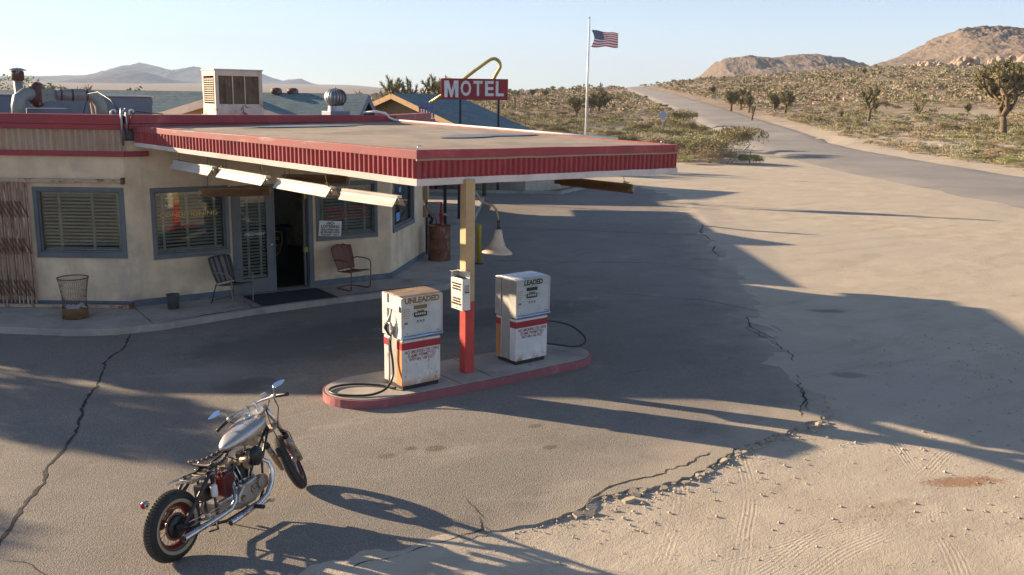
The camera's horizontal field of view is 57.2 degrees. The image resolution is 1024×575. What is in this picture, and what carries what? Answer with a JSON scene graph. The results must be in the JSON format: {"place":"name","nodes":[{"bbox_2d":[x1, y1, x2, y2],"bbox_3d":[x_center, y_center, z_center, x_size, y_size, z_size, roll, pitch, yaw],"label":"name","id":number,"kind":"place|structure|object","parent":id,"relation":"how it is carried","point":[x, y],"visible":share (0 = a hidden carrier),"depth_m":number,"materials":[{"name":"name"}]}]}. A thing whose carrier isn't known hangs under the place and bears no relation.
{"place":"outdoors","nodes":[
{"label":"outdoors","id":0,"kind":"place"},
{"bbox_2d":[52,70,195,83],"bbox_3d":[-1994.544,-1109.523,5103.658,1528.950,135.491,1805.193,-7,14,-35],"label":"mountain","id":1,"kind":"structure","parent":0,"point":[134,77],"depth_m":4737.32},
{"bbox_2d":[0,62,318,84],"bbox_3d":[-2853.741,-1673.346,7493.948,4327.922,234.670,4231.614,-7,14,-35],"label":"mountain","id":2,"kind":"structure","parent":0,"point":[192,74],"depth_m":6901.78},
{"bbox_2d":[418,100,434,117],"bbox_3d":[-3.153,-6.205,34.683,0.600,1.420,0.053,1,12,0],"label":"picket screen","id":3,"kind":"object","parent":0,"point":[424,107],"visible":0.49,"depth_m":34.58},
{"bbox_2d":[0,66,1023,574],"bbox_3d":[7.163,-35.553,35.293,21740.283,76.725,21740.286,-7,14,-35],"label":"ground","id":4,"kind":"structure","parent":0,"point":[878,264],"depth_m":17.14,"materials":[{"name":"sand"}]},
{"bbox_2d":[0,74,39,89],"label":"leafy tree","id":5,"kind":"object","parent":4,"relation":"on","point":[26,79],"visible":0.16,"depth_m":60.84,"materials":[{"name":"green plant"}]},
{"bbox_2d":[47,84,91,89],"bbox_3d":[-28.162,-10.534,59.213,3.926,4.716,3.410,-5,13,-28],"label":"joshua tree","id":6,"kind":"object","parent":4,"relation":"on","point":[54,87],"visible":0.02,"depth_m":58.66,"materials":[{"name":"green plant"}]},
{"bbox_2d":[0,196,483,335],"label":"walkway","id":7,"kind":"structure","parent":4,"relation":"on","point":[426,272],"depth_m":18.01,"materials":[{"name":"concrete"}]},
{"bbox_2d":[0,302,133,308],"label":"gate rail","id":8,"kind":"object","parent":7,"relation":"on","point":[130,306],"visible":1,"depth_m":17.86,"materials":[{"name":"metal"}]},
{"bbox_2d":[0,182,37,303],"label":"scissor gate","id":9,"kind":"structure","parent":8,"relation":"on","point":[22,249],"depth_m":17.65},
{"bbox_2d":[56,274,88,319],"bbox_3d":[-7.965,0.178,17.079,0.544,0.750,0.545,-7,14,-35],"label":"wire basket","id":10,"kind":"object","parent":7,"relation":"on","point":[75,311],"visible":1,"depth_m":16.98,"materials":[{"name":"brown metal"}]},
{"bbox_2d":[166,293,179,309],"bbox_3d":[-6.480,0.263,17.954,0.254,0.280,0.254,-7,14,-35],"label":"bucket","id":11,"kind":"object","parent":7,"relation":"on","point":[172,301],"visible":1,"depth_m":17.87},
{"bbox_2d":[0,113,434,306],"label":"station building","id":12,"kind":"structure","parent":7,"relation":"on","point":[135,218],"depth_m":18.25,"materials":[{"name":"beige paint"}]},
{"bbox_2d":[8,68,107,113],"bbox_3d":[-9.572,-4.080,19.817,1.924,1.049,0.885,-7,14,-35],"label":"exhaust duct","id":13,"kind":"object","parent":12,"relation":"on","point":[37,94],"visible":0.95,"depth_m":19.61,"materials":[{"name":"metal"}]},
{"bbox_2d":[0,178,124,184],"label":"gate rail","id":14,"kind":"object","parent":12,"relation":"attached to","point":[121,181],"visible":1,"depth_m":17.43,"materials":[{"name":"metal"}]},
{"bbox_2d":[0,94,153,114],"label":"roof unit","id":15,"kind":"structure","parent":12,"relation":"on","point":[142,103],"depth_m":22.35,"materials":[{"name":"metal"}]},
{"bbox_2d":[32,186,127,258],"bbox_3d":[-8.141,-1.234,17.759,1.690,1.340,0.177,1,12,-1],"label":"window","id":16,"kind":"structure","parent":12,"relation":"in","point":[61,251],"depth_m":17.79,"materials":[{"name":"blue glass"}]},
{"bbox_2d":[83,92,161,145],"bbox_3d":[-7.690,-3.220,17.801,2.014,0.969,0.810,6,12,22],"label":"conduit bundle","id":17,"kind":"object","parent":12,"relation":"attached to","point":[121,111],"visible":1,"depth_m":17.23,"materials":[{"name":"metal"}]},
{"bbox_2d":[150,185,230,259],"bbox_3d":[-6.325,-1.296,18.456,1.504,1.380,0.177,-7,14,-35],"label":"window","id":18,"kind":"structure","parent":12,"relation":"in","point":[215,249],"depth_m":18.45,"materials":[{"name":"blue glass"}]},
{"bbox_2d":[201,69,262,114],"bbox_3d":[-6.203,-4.283,20.889,1.180,1.105,0.880,-7,14,-35],"label":"swamp cooler","id":19,"kind":"object","parent":12,"relation":"on","point":[232,91],"visible":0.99,"depth_m":20.57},
{"bbox_2d":[234,193,274,294],"bbox_3d":[-5.286,-0.938,19.259,0.810,2.138,0.172,-7,14,-35],"label":"door","id":20,"kind":"structure","parent":12,"relation":"in","point":[264,284],"depth_m":19.31,"materials":[{"name":"grey glass"}]},
{"bbox_2d":[301,193,307,284],"bbox_3d":[-4.519,-1.151,20.362,0.129,2.118,0.930,-3,12,-17],"label":"door","id":21,"kind":"structure","parent":12,"relation":"in","point":[304,196],"depth_m":20.02,"materials":[{"name":"grey glass"}]},
{"bbox_2d":[318,220,341,235],"bbox_3d":[-3.898,-1.266,20.127,0.547,0.374,0.016,-7,14,-35],"label":"window sign","id":22,"kind":"object","parent":12,"relation":"attached to","point":[329,228],"visible":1,"depth_m":20.12,"materials":[{"name":"white"}]},
{"bbox_2d":[322,86,349,114],"bbox_3d":[-4.315,-4.515,22.964,0.552,0.790,0.552,-7,14,-35],"label":"turbine vent","id":23,"kind":"object","parent":12,"relation":"on","point":[335,100],"visible":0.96,"depth_m":22.79,"materials":[{"name":"metal"}]},
{"bbox_2d":[315,180,377,241],"bbox_3d":[-3.608,-1.686,20.378,1.464,1.260,0.177,-7,14,-35],"label":"window","id":24,"kind":"structure","parent":12,"relation":"in","point":[363,232],"depth_m":20.48,"materials":[{"name":"blue glass"}]},
{"bbox_2d":[392,183,414,232],"bbox_3d":[-2.577,-2.015,22.000,0.135,1.230,1.830,3,12,9],"label":"window","id":25,"kind":"structure","parent":12,"relation":"in","point":[403,216],"depth_m":22.22,"materials":[{"name":"blue glass"}]},
{"bbox_2d":[423,186,433,223],"bbox_3d":[-2.112,-2.604,23.819,0.249,2.068,0.268,3,12,9],"label":"meter box","id":26,"kind":"object","parent":12,"relation":"attached to","point":[426,198],"visible":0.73,"depth_m":23.84,"materials":[{"name":"metal"}]},
{"bbox_2d":[208,254,253,306],"bbox_3d":[-5.550,-0.149,18.470,0.696,0.918,0.614,7,13,28],"label":"lawn chair","id":27,"kind":"object","parent":7,"relation":"on","point":[216,263],"visible":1,"depth_m":18.55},
{"bbox_2d":[243,288,337,305],"bbox_3d":[-4.520,0.182,19.157,1.600,0.015,1.040,-7,14,-35],"label":"doormat","id":28,"kind":"object","parent":7,"relation":"on","point":[273,298],"visible":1,"depth_m":19.10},
{"bbox_2d":[331,243,370,290],"bbox_3d":[-3.456,-0.442,20.032,0.697,0.923,0.616,9,14,36],"label":"lawn chair","id":29,"kind":"object","parent":7,"relation":"on","point":[342,255],"visible":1,"depth_m":20.11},
{"bbox_2d":[428,224,450,260],"bbox_3d":[-1.833,-1.138,23.694,0.592,0.878,0.592,-7,14,-35],"label":"oil drum","id":30,"kind":"object","parent":7,"relation":"on","point":[439,243],"visible":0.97,"depth_m":23.48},
{"bbox_2d":[426,202,446,225],"bbox_3d":[-1.891,-1.851,23.567,0.559,0.617,0.118,-4,13,-24],"label":"hand pump","id":31,"kind":"object","parent":30,"relation":"attached to","point":[441,215],"visible":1,"depth_m":23.57,"materials":[{"name":"red metal"}]},
{"bbox_2d":[379,75,418,96],"bbox_3d":[-6.790,-10.134,56.894,2.353,5.508,2.287,-3,12,-20],"label":"joshua tree","id":32,"kind":"object","parent":4,"relation":"on","point":[395,87],"visible":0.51,"depth_m":56.41,"materials":[{"name":"green plant"}]},
{"bbox_2d":[0,185,826,574],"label":"parking lot","id":33,"kind":"structure","parent":4,"relation":"on","point":[102,439],"depth_m":12.68,"materials":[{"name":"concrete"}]},
{"bbox_2d":[140,379,306,563],"bbox_3d":[-2.723,1.678,9.211,0.756,1.352,2.350,0,10,25],"label":"motorcycle","id":34,"kind":"object","parent":33,"relation":"on","point":[236,483],"visible":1,"depth_m":9.02,"materials":[{"name":"metal"}]},
{"bbox_2d":[159,99,296,114],"bbox_3d":[-9.233,-4.330,31.275,6.670,4.120,2.838,1,12,0],"label":"motel cabin","id":35,"kind":"object","parent":33,"relation":"on","point":[195,107],"visible":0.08,"depth_m":29.59,"materials":[{"name":"blue"}]},
{"bbox_2d":[94,90,377,114],"bbox_3d":[-9.946,-4.786,33.258,9.938,4.200,7.004,2,12,4],"label":"motel cabin","id":36,"kind":"object","parent":33,"relation":"on","point":[314,104],"visible":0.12,"depth_m":32.30,"materials":[{"name":"blue"}]},
{"bbox_2d":[270,88,281,93],"bbox_3d":[-8.194,-6.838,32.617,0.400,0.210,0.400,1,12,0],"label":"ridge vent","id":37,"kind":"object","parent":36,"relation":"on","point":[275,90],"visible":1,"depth_m":32.47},
{"bbox_2d":[183,184,459,253],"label":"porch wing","id":38,"kind":"structure","parent":33,"relation":"on","point":[284,211],"depth_m":25.64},
{"bbox_2d":[323,344,590,409],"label":"pump island","id":39,"kind":"structure","parent":33,"relation":"on","point":[491,370],"depth_m":13.80,"materials":[{"name":"red paint"}]},
{"bbox_2d":[328,286,443,396],"bbox_3d":[-1.782,0.749,13.170,1.596,1.361,0.647,-6,13,-30],"label":"fuel pump","id":40,"kind":"object","parent":39,"relation":"on","point":[412,323],"visible":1,"depth_m":13.18,"materials":[{"name":"white metal"}]},
{"bbox_2d":[132,110,678,373],"bbox_3d":[-2.115,-1.235,16.963,8.485,3.726,5.320,11,15,40],"label":"canopy","id":41,"kind":"object","parent":39,"relation":"on","point":[419,153],"visible":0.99,"depth_m":14.81,"materials":[{"name":"metal"}]},
{"bbox_2d":[169,159,217,175],"bbox_3d":[-5.624,-2.195,16.607,0.253,0.312,1.625,-10,16,-43],"label":"strip light","id":42,"kind":"object","parent":41,"relation":"hanging from","point":[193,167],"visible":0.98,"depth_m":16.48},
{"bbox_2d":[198,157,271,196],"bbox_3d":[-4.950,-2.001,16.761,1.280,0.731,0.253,-5,13,-28],"label":"hanging sign","id":43,"kind":"object","parent":41,"relation":"hanging from","point":[262,190],"visible":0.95,"depth_m":16.73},
{"bbox_2d":[215,165,273,185],"bbox_3d":[-4.421,-1.901,15.470,0.253,0.307,1.732,-9,15,-42],"label":"strip light","id":44,"kind":"object","parent":41,"relation":"hanging from","point":[242,176],"visible":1,"depth_m":15.33,"materials":[{"name":"metal"}]},
{"bbox_2d":[273,170,338,196],"bbox_3d":[-3.172,-1.607,14.374,0.253,0.307,1.635,-10,16,-43],"label":"strip light","id":45,"kind":"object","parent":41,"relation":"hanging from","point":[304,187],"visible":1,"depth_m":14.25,"materials":[{"name":"metal"}]},
{"bbox_2d":[280,168,349,183],"bbox_3d":[-3.706,-2.258,17.655,1.291,0.576,0.253,1,12,-1],"label":"strip light","id":46,"kind":"object","parent":41,"relation":"hanging from","point":[333,179],"visible":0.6,"depth_m":17.64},
{"bbox_2d":[338,182,404,206],"bbox_3d":[-2.009,-1.352,13.364,1.217,0.307,0.253,10,14,37],"label":"strip light","id":47,"kind":"object","parent":41,"relation":"hanging from","point":[370,197],"visible":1,"depth_m":13.28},
{"bbox_2d":[450,269,469,310],"bbox_3d":[-0.755,0.020,13.738,0.148,0.594,0.321,-8,14,-37],"label":"towel dispenser","id":48,"kind":"object","parent":41,"relation":"attached to","point":[460,289],"visible":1,"depth_m":13.67,"materials":[{"name":"metal"}]},
{"bbox_2d":[475,191,512,255],"bbox_3d":[-0.299,-0.992,13.941,0.627,1.011,0.462,0,12,-3],"label":"gooseneck lamp","id":49,"kind":"object","parent":41,"relation":"attached to","point":[497,246],"visible":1,"depth_m":13.92,"materials":[{"name":"beige metal"}]},
{"bbox_2d":[554,176,634,193],"bbox_3d":[1.425,-1.863,16.443,1.538,0.370,0.248,8,13,30],"label":"strip light","id":50,"kind":"object","parent":41,"relation":"hanging from","point":[624,187],"visible":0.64,"depth_m":16.36,"materials":[{"name":"metal"}]},
{"bbox_2d":[495,271,585,364],"bbox_3d":[0.598,0.404,15.050,1.787,1.361,0.563,-8,15,-38],"label":"fuel pump","id":51,"kind":"object","parent":39,"relation":"on","point":[522,304],"visible":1,"depth_m":14.53,"materials":[{"name":"white metal"}]},
{"bbox_2d":[429,57,507,189],"bbox_3d":[-1.950,-7.147,41.310,3.488,5.859,0.460,2,12,4],"label":"motel sign","id":52,"kind":"object","parent":33,"relation":"on","point":[465,88],"visible":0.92,"depth_m":40.98,"materials":[{"name":"red metal"}]},
{"bbox_2d":[373,93,568,190],"bbox_3d":[-4.386,-7.503,46.901,16.176,4.250,4.738,9,14,35],"label":"motel cabin","id":53,"kind":"object","parent":33,"relation":"on","point":[446,110],"visible":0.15,"depth_m":44.75,"materials":[{"name":"blue"}]},
{"bbox_2d":[475,224,482,263],"bbox_3d":[-0.838,-1.105,23.880,0.240,1.010,0.236,-7,14,-35],"label":"bollard","id":54,"kind":"object","parent":33,"relation":"on","point":[478,244],"visible":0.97,"depth_m":23.84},
{"bbox_2d":[429,187,586,193],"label":"kerb","id":55,"kind":"structure","parent":33,"relation":"on","point":[514,191],"depth_m":41.35,"materials":[{"name":"concrete"}]},
{"bbox_2d":[299,177,910,574],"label":"sand drift","id":56,"kind":"object","parent":33,"relation":"on","point":[800,317],"visible":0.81,"depth_m":11.27,"materials":[{"name":"sand"}]},
{"bbox_2d":[567,397,835,518],"bbox_3d":[2.761,2.021,11.451,5.760,0.081,0.576,-10,16,-43],"label":"asphalt rubble","id":57,"kind":"object","parent":56,"relation":"on","point":[590,509],"visible":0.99,"depth_m":10.86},
{"bbox_2d":[420,74,451,93],"bbox_3d":[-4.457,-10.581,58.884,2.419,5.661,2.350,-10,16,-42],"label":"joshua tree","id":58,"kind":"object","parent":4,"relation":"on","point":[434,87],"visible":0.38,"depth_m":58.10,"materials":[{"name":"green plant"}]},
{"bbox_2d":[531,123,549,129],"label":"desert shrub","id":59,"kind":"object","parent":4,"relation":"on","point":[537,125],"visible":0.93,"depth_m":101.79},
{"bbox_2d":[547,126,566,132],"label":"desert shrub","id":60,"kind":"object","parent":4,"relation":"on","point":[556,129],"visible":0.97,"depth_m":95.68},
{"bbox_2d":[567,94,585,114],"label":"joshua tree","id":61,"kind":"object","parent":4,"relation":"on","point":[575,103],"visible":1,"depth_m":148.96,"materials":[{"name":"green plant"}]},
{"bbox_2d":[585,17,590,134],"bbox_3d":[4.312,-11.021,53.871,0.156,8.730,0.120,1,12,0],"label":"flagpole","id":62,"kind":"object","parent":4,"relation":"on","point":[587,90],"visible":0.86,"depth_m":53.72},
{"bbox_2d":[591,30,617,47],"bbox_3d":[5.275,-14.091,53.193,1.541,0.967,0.256,0,12,-5],"label":"flag","id":63,"kind":"object","parent":62,"relation":"attached to","point":[606,39],"visible":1,"depth_m":53.22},
{"bbox_2d":[585,97,595,111],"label":"joshua tree","id":64,"kind":"object","parent":4,"relation":"on","point":[590,104],"visible":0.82,"depth_m":168.40,"materials":[{"name":"green plant"}]},
{"bbox_2d":[591,127,609,135],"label":"desert shrub","id":65,"kind":"object","parent":4,"relation":"on","point":[596,129],"visible":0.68,"depth_m":96.02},
{"bbox_2d":[589,89,612,113],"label":"joshua tree","id":66,"kind":"object","parent":4,"relation":"on","point":[601,103],"visible":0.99,"depth_m":167.56,"materials":[{"name":"green plant"}]},
{"bbox_2d":[602,129,622,136],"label":"desert shrub","id":67,"kind":"object","parent":4,"relation":"on","point":[609,133],"visible":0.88,"depth_m":88.19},
{"bbox_2d":[614,134,639,140],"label":"desert shrub","id":68,"kind":"object","parent":4,"relation":"on","point":[628,137],"visible":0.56,"depth_m":72.25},
{"bbox_2d":[629,122,651,131],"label":"desert shrub","id":69,"kind":"object","parent":4,"relation":"on","point":[638,125],"visible":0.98,"depth_m":103.94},
{"bbox_2d":[640,132,667,141],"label":"desert shrub","id":70,"kind":"object","parent":4,"relation":"on","point":[646,135],"visible":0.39,"depth_m":84.40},
{"bbox_2d":[648,128,667,134],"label":"desert shrub","id":71,"kind":"object","parent":4,"relation":"on","point":[658,130],"visible":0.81,"depth_m":94.73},
{"bbox_2d":[645,133,682,141],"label":"desert shrub","id":72,"kind":"object","parent":4,"relation":"on","point":[651,137],"visible":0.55,"depth_m":77.56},
{"bbox_2d":[651,137,682,147],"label":"desert shrub","id":73,"kind":"object","parent":4,"relation":"on","point":[677,142],"visible":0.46,"depth_m":66.74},
{"bbox_2d":[655,128,684,135],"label":"desert shrub","id":74,"kind":"object","parent":4,"relation":"on","point":[673,131],"visible":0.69,"depth_m":98.30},
{"bbox_2d":[666,108,692,122],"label":"desert shrub","id":75,"kind":"object","parent":4,"relation":"on","point":[683,113],"visible":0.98,"depth_m":118.80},
{"bbox_2d":[675,121,697,132],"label":"desert shrub","id":76,"kind":"object","parent":4,"relation":"on","point":[691,126],"visible":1,"depth_m":103.12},
{"bbox_2d":[677,154,699,162],"bbox_3d":[11.687,-8.546,62.607,1.678,0.700,1.723,8,14,32],"label":"desert shrub","id":77,"kind":"object","parent":4,"relation":"on","point":[685,156],"visible":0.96,"depth_m":62.49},
{"bbox_2d":[358,60,1023,170],"bbox_3d":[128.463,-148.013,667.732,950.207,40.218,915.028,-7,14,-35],"label":"desert scrub","id":78,"kind":"object","parent":4,"relation":"on","point":[520,103],"visible":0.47,"depth_m":175.93,"materials":[{"name":"plant"}]},
{"bbox_2d":[677,148,705,161],"bbox_3d":[12.197,-9.182,65.010,2.516,1.003,2.357,4,12,13],"label":"desert shrub","id":79,"kind":"object","parent":4,"relation":"on","point":[688,152],"visible":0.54,"depth_m":64.72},
{"bbox_2d":[685,124,707,132],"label":"desert shrub","id":80,"kind":"object","parent":4,"relation":"on","point":[700,128],"visible":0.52,"depth_m":106.28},
{"bbox_2d":[678,135,715,143],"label":"desert shrub","id":81,"kind":"object","parent":4,"relation":"on","point":[689,139],"visible":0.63,"depth_m":78.53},
{"bbox_2d":[684,139,731,162],"bbox_3d":[13.433,-9.293,63.957,2.987,1.679,3.291,7,13,29],"label":"desert shrub","id":82,"kind":"object","parent":4,"relation":"on","point":[714,145],"visible":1,"depth_m":63.48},
{"bbox_2d":[696,153,722,163],"bbox_3d":[13.365,-8.734,63.455,2.047,0.782,1.849,7,13,26],"label":"desert shrub","id":83,"kind":"object","parent":4,"relation":"on","point":[704,155],"visible":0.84,"depth_m":63.22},
{"bbox_2d":[705,150,736,163],"bbox_3d":[14.119,-8.891,63.704,2.442,1.014,2.081,0,12,-5],"label":"desert shrub","id":84,"kind":"object","parent":4,"relation":"on","point":[724,153],"visible":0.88,"depth_m":63.41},
{"bbox_2d":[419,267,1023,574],"bbox_3d":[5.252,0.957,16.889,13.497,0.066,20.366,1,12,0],"label":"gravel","id":85,"kind":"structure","parent":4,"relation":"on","point":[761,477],"depth_m":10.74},
{"bbox_2d":[724,90,740,110],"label":"joshua tree","id":86,"kind":"object","parent":4,"relation":"on","point":[732,97],"visible":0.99,"depth_m":169.22,"materials":[{"name":"green plant"}]},
{"bbox_2d":[710,125,757,150],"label":"desert shrub","id":87,"kind":"object","parent":4,"relation":"on","point":[741,133],"visible":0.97,"depth_m":72.49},
{"bbox_2d":[737,86,751,109],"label":"joshua tree","id":88,"kind":"object","parent":4,"relation":"on","point":[743,91],"visible":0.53,"depth_m":174.53,"materials":[{"name":"green plant"}]},
{"bbox_2d":[723,126,768,153],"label":"desert shrub","id":89,"kind":"object","parent":4,"relation":"on","point":[761,132],"visible":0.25,"depth_m":74.64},
{"bbox_2d":[743,93,754,112],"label":"joshua tree","id":90,"kind":"object","parent":4,"relation":"on","point":[749,100],"visible":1,"depth_m":163.40,"materials":[{"name":"green plant"}]},
{"bbox_2d":[740,153,764,163],"bbox_3d":[16.215,-8.700,63.337,1.768,0.850,1.942,9,14,34],"label":"desert shrub","id":91,"kind":"object","parent":4,"relation":"on","point":[754,156],"visible":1,"depth_m":63.04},
{"bbox_2d":[767,91,780,109],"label":"joshua tree","id":92,"kind":"object","parent":4,"relation":"on","point":[774,99],"visible":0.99,"depth_m":157.00,"materials":[{"name":"green plant"}]},
{"bbox_2d":[778,90,795,112],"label":"joshua tree","id":93,"kind":"object","parent":4,"relation":"on","point":[786,98],"visible":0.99,"depth_m":154.38,"materials":[{"name":"green plant"}]},
{"bbox_2d":[861,85,880,120],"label":"joshua tree","id":94,"kind":"object","parent":4,"relation":"on","point":[874,93],"visible":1,"depth_m":126.83,"materials":[{"name":"green plant"}]},
{"bbox_2d":[871,99,889,113],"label":"desert shrub","id":95,"kind":"object","parent":4,"relation":"on","point":[885,103],"visible":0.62,"depth_m":146.95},
{"bbox_2d":[913,98,927,115],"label":"joshua tree","id":96,"kind":"object","parent":4,"relation":"on","point":[918,108],"visible":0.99,"depth_m":129.52,"materials":[{"name":"green plant"}]},
{"bbox_2d":[918,145,938,153],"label":"desert shrub","id":97,"kind":"object","parent":4,"relation":"on","point":[927,147],"visible":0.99,"depth_m":77.65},
{"bbox_2d":[904,60,956,66],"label":"rock outcrop","id":98,"kind":"object","parent":4,"relation":"on","point":[925,63],"visible":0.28,"depth_m":617.05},
{"bbox_2d":[934,123,962,132],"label":"desert shrub","id":99,"kind":"object","parent":4,"relation":"on","point":[944,126],"visible":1,"depth_m":99.87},
{"bbox_2d":[951,149,973,159],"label":"desert shrub","id":100,"kind":"object","parent":4,"relation":"on","point":[964,151],"visible":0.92,"depth_m":71.64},
{"bbox_2d":[950,56,982,66],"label":"rock outcrop","id":101,"kind":"object","parent":4,"relation":"on","point":[965,61],"visible":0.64,"depth_m":616.48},
{"bbox_2d":[963,101,971,115],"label":"joshua tree","id":102,"kind":"object","parent":4,"relation":"on","point":[967,107],"visible":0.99,"depth_m":136.38,"materials":[{"name":"green plant"}]},
{"bbox_2d":[971,141,996,148],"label":"desert shrub","id":103,"kind":"object","parent":4,"relation":"on","point":[981,144],"visible":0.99,"depth_m":83.11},
{"bbox_2d":[979,149,1009,154],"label":"desert shrub","id":104,"kind":"object","parent":4,"relation":"on","point":[999,151],"visible":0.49,"depth_m":70.30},
{"bbox_2d":[982,151,1009,158],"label":"desert shrub","id":105,"kind":"object","parent":4,"relation":"on","point":[990,153],"visible":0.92,"depth_m":68.50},
{"bbox_2d":[972,55,1023,135],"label":"joshua tree","id":106,"kind":"object","parent":4,"relation":"on","point":[997,77],"visible":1,"depth_m":96.46,"materials":[{"name":"green plant"}]},
{"bbox_2d":[987,55,1017,65],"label":"rock outcrop","id":107,"kind":"object","parent":4,"relation":"on","point":[999,58],"visible":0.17,"depth_m":618.53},
{"bbox_2d":[1000,147,1022,153],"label":"desert shrub","id":108,"kind":"object","parent":4,"relation":"on","point":[1014,150],"visible":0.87,"depth_m":73.49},
{"bbox_2d":[1002,155,1023,166],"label":"desert shrub","id":109,"kind":"object","parent":4,"relation":"on","point":[1011,159],"visible":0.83,"depth_m":64.60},
{"bbox_2d":[1006,135,1023,145],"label":"desert shrub","id":110,"kind":"object","parent":4,"relation":"on","point":[1013,138],"visible":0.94,"depth_m":84.86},
{"bbox_2d":[0,0,1023,91],"label":"sky","id":111,"kind":"structure","parent":0,"point":[538,44],"materials":[{"name":"blue"}]},
{"bbox_2d":[695,53,868,78],"bbox_3d":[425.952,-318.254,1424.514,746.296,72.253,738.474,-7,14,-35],"label":"hill","id":112,"kind":"structure","parent":0,"point":[752,65],"depth_m":1344.12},
{"bbox_2d":[627,86,1023,208],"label":"road","id":113,"kind":"structure","parent":0,"point":[792,144],"depth_m":67.43,"materials":[{"name":"asphalt"}]},
{"bbox_2d":[868,25,1023,67],"bbox_3d":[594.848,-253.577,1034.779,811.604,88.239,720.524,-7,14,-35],"label":"hill","id":114,"kind":"structure","parent":0,"point":[986,43],"depth_m":934.93,"materials":[{"name":"stone"}]},
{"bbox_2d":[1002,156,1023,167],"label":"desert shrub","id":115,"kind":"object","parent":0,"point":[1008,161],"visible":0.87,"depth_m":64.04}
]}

